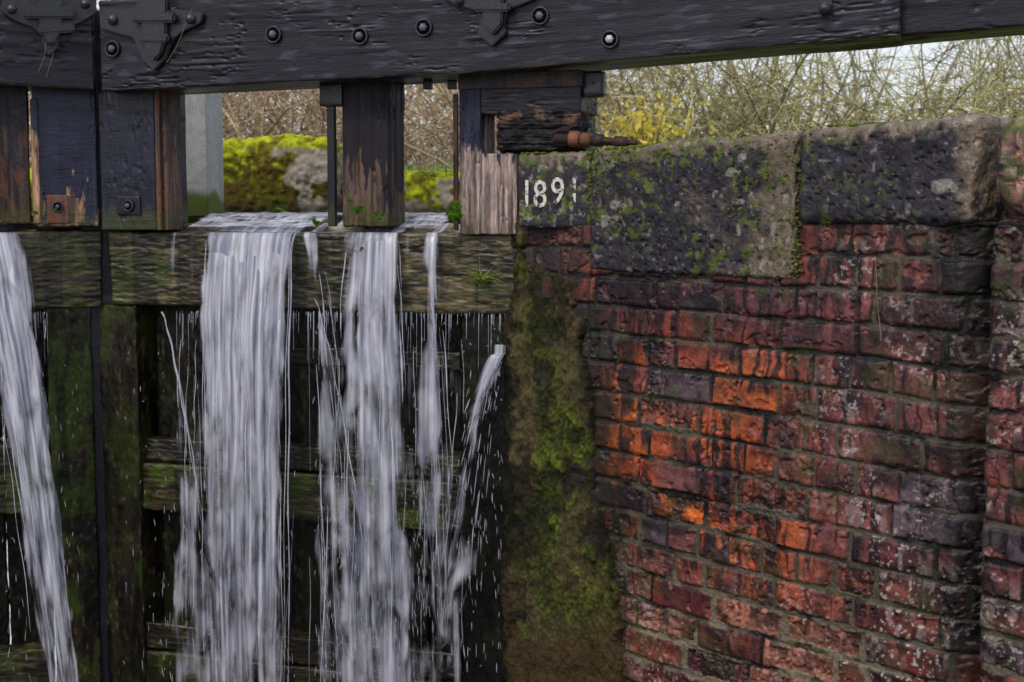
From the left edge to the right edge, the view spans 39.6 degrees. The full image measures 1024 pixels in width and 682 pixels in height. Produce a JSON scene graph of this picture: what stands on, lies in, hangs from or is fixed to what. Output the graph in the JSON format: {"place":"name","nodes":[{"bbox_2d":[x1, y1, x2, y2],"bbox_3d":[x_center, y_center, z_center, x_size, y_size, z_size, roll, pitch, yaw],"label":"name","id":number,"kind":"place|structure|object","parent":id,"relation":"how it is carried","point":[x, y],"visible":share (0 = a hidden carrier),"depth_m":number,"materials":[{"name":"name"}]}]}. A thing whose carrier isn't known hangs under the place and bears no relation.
{"place":"outdoors","nodes":[
{"label":"outdoors","id":0,"kind":"place"},
{"bbox_2d":[32,212,444,215],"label":"canal water","id":1,"kind":"structure","parent":0,"point":[293,214],"depth_m":5.74,"materials":[{"name":"grey liquid"}]},
{"bbox_2d":[185,93,223,222],"bbox_3d":[-1.217,-0.658,5.462,0.161,0.970,0.300,0,5,0],"label":"concrete post","id":2,"kind":"object","parent":1,"relation":"in","point":[204,155],"visible":0.23,"depth_m":5.32,"materials":[{"name":"grey concrete"}]},
{"bbox_2d":[0,212,503,681],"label":"waterfall","id":3,"kind":"structure","parent":0,"point":[259,257],"depth_m":4.48,"materials":[{"name":"liquid"}]},
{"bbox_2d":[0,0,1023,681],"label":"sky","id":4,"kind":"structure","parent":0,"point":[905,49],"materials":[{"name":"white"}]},
{"bbox_3d":[1.695,1.236,-1.246,0.687,2.176,8.115,0,5,0],"label":"brick face","id":5,"kind":"object","parent":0,"visible":0},
{"bbox_2d":[997,114,1023,217],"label":"coping stone","id":6,"kind":"object","parent":5,"relation":"on","point":[1010,174],"visible":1,"depth_m":3.02,"materials":[{"name":"grey stone"}]},
{"label":"ground","id":7,"kind":"structure","parent":0,"visible":0},
{"bbox_2d":[30,169,32,221],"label":"wall","id":8,"kind":"structure","parent":7,"relation":"on","point":[31,189],"depth_m":7.25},
{"bbox_2d":[223,133,342,222],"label":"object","id":9,"kind":"structure","parent":7,"relation":"on","point":[287,172],"depth_m":6.96,"materials":[{"name":"green plant"}]},
{"bbox_2d":[28,1,760,170],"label":"hawthorn thicket","id":10,"kind":"object","parent":7,"relation":"on","point":[444,126],"visible":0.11,"depth_m":11.00,"materials":[{"name":"brown plant"}]},
{"bbox_2d":[404,170,459,223],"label":"wall","id":11,"kind":"structure","parent":7,"relation":"on","point":[427,192],"depth_m":7.27,"materials":[{"name":"plant"}]},
{"bbox_2d":[404,159,459,175],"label":"grass","id":12,"kind":"structure","parent":7,"relation":"on","point":[446,170],"depth_m":7.30,"materials":[{"name":"green plant"}]},
{"bbox_2d":[29,0,1023,169],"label":"tree line","id":13,"kind":"object","parent":7,"relation":"on","point":[832,86],"visible":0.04,"depth_m":21.41,"materials":[{"name":"plant"}]},
{"bbox_2d":[597,75,734,150],"bbox_3d":[0.879,-1.305,9.089,1.032,0.838,1.718,0,5,0],"label":"yellow bush","id":14,"kind":"object","parent":7,"relation":"on","point":[648,129],"visible":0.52,"depth_m":9.01,"materials":[{"name":"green plant"}]},
{"bbox_2d":[595,35,1023,151],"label":"hawthorn thicket","id":15,"kind":"object","parent":7,"relation":"on","point":[752,117],"visible":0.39,"depth_m":9.91,"materials":[{"name":"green plant"}]},
{"label":"canal water","id":16,"kind":"structure","parent":0,"visible":0},
{"bbox_2d":[0,0,112,681],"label":"lock gate","id":17,"kind":"structure","parent":16,"relation":"in","point":[64,250],"depth_m":4.74,"materials":[{"name":"black paint"}]},
{"bbox_2d":[98,0,1023,681],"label":"lock gate","id":18,"kind":"structure","parent":16,"relation":"in","point":[530,74],"depth_m":4.52,"materials":[{"name":"black paint"}]},
{"bbox_2d":[310,218,324,226],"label":"weed","id":19,"kind":"object","parent":18,"relation":"attached to","point":[317,223],"visible":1,"depth_m":4.52,"materials":[{"name":"green plant"}]},
{"bbox_2d":[347,205,365,214],"bbox_3d":[-0.480,-0.404,4.404,0.062,0.032,0.037,0,5,0],"label":"weed","id":20,"kind":"object","parent":18,"relation":"attached to","point":[358,209],"visible":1,"depth_m":4.40,"materials":[{"name":"green plant"}]},
{"bbox_2d":[368,212,385,220],"bbox_3d":[-0.417,-0.385,4.387,0.058,0.028,0.036,1,6,13],"label":"weed","id":21,"kind":"object","parent":18,"relation":"attached to","point":[380,217],"visible":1,"depth_m":4.38,"materials":[{"name":"green plant"}]},
{"bbox_2d":[443,208,463,222],"bbox_3d":[-0.172,-0.379,4.284,0.070,0.046,0.051,3,6,30],"label":"weed","id":22,"kind":"object","parent":18,"relation":"attached to","point":[453,215],"visible":1,"depth_m":4.28,"materials":[{"name":"green plant"}]},
{"bbox_2d":[451,201,461,210],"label":"weed","id":23,"kind":"object","parent":18,"relation":"attached to","point":[456,204],"visible":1,"depth_m":4.28,"materials":[{"name":"green plant"}]},
{"bbox_2d":[458,252,501,284],"bbox_3d":[-0.095,-0.216,4.316,0.160,0.114,0.146,0,5,0],"label":"grass tuft","id":24,"kind":"object","parent":18,"relation":"attached to","point":[481,278],"visible":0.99,"depth_m":4.31,"materials":[{"name":"green plant"}]},
{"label":"low brick face","id":25,"kind":"object","parent":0,"visible":0},
{"bbox_2d":[512,197,1023,681],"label":"brick wall","id":26,"kind":"structure","parent":25,"relation":"on","point":[848,506],"depth_m":3.49,"materials":[{"name":"red brick"}]},
{"bbox_2d":[499,223,626,681],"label":"stone quoin","id":27,"kind":"object","parent":26,"relation":"attached to","point":[553,530],"visible":0.51,"depth_m":4.22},
{"bbox_2d":[519,152,597,227],"bbox_3d":[0.193,-0.449,4.255,0.246,0.223,0.308,3,6,29],"label":"date stone","id":28,"kind":"object","parent":27,"relation":"on","point":[553,191],"visible":0.53,"depth_m":4.12,"materials":[{"name":"grey stone"}]},
{"bbox_2d":[589,130,810,279],"bbox_3d":[0.606,-0.366,3.897,0.420,0.389,0.753,-5,7,-41],"label":"coping stone","id":29,"kind":"object","parent":26,"relation":"on","point":[675,231],"visible":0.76,"depth_m":3.72,"materials":[{"name":"grey stone"}]},
{"bbox_2d":[521,114,1021,275],"bbox_3d":[0.763,-0.342,3.462,0.170,0.372,2.070,-5,7,-41],"label":"moss","id":30,"kind":"object","parent":29,"relation":"attached to","point":[851,124],"visible":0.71,"depth_m":3.56,"materials":[{"name":"plant"}]},
{"bbox_2d":[818,217,832,227],"bbox_3d":[0.751,-0.282,3.401,0.036,0.029,0.033,5,7,40],"label":"weed","id":31,"kind":"object","parent":26,"relation":"attached to","point":[825,222],"visible":1,"depth_m":3.40,"materials":[{"name":"green plant"}]},
{"bbox_2d":[874,256,880,340],"bbox_3d":[0.851,-0.099,3.308,0.004,0.198,0.027,-3,6,-29],"label":"dry stem","id":32,"kind":"object","parent":26,"relation":"attached to","point":[877,300],"visible":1,"depth_m":3.31,"materials":[{"name":"brown plant"}]},
{"bbox_2d":[799,113,1012,226],"bbox_3d":[1.009,-0.404,3.419,0.415,0.254,0.498,-5,7,-40],"label":"coping stone","id":33,"kind":"object","parent":26,"relation":"on","point":[959,190],"visible":0.84,"depth_m":3.24,"materials":[{"name":"grey stone"}]}
]}

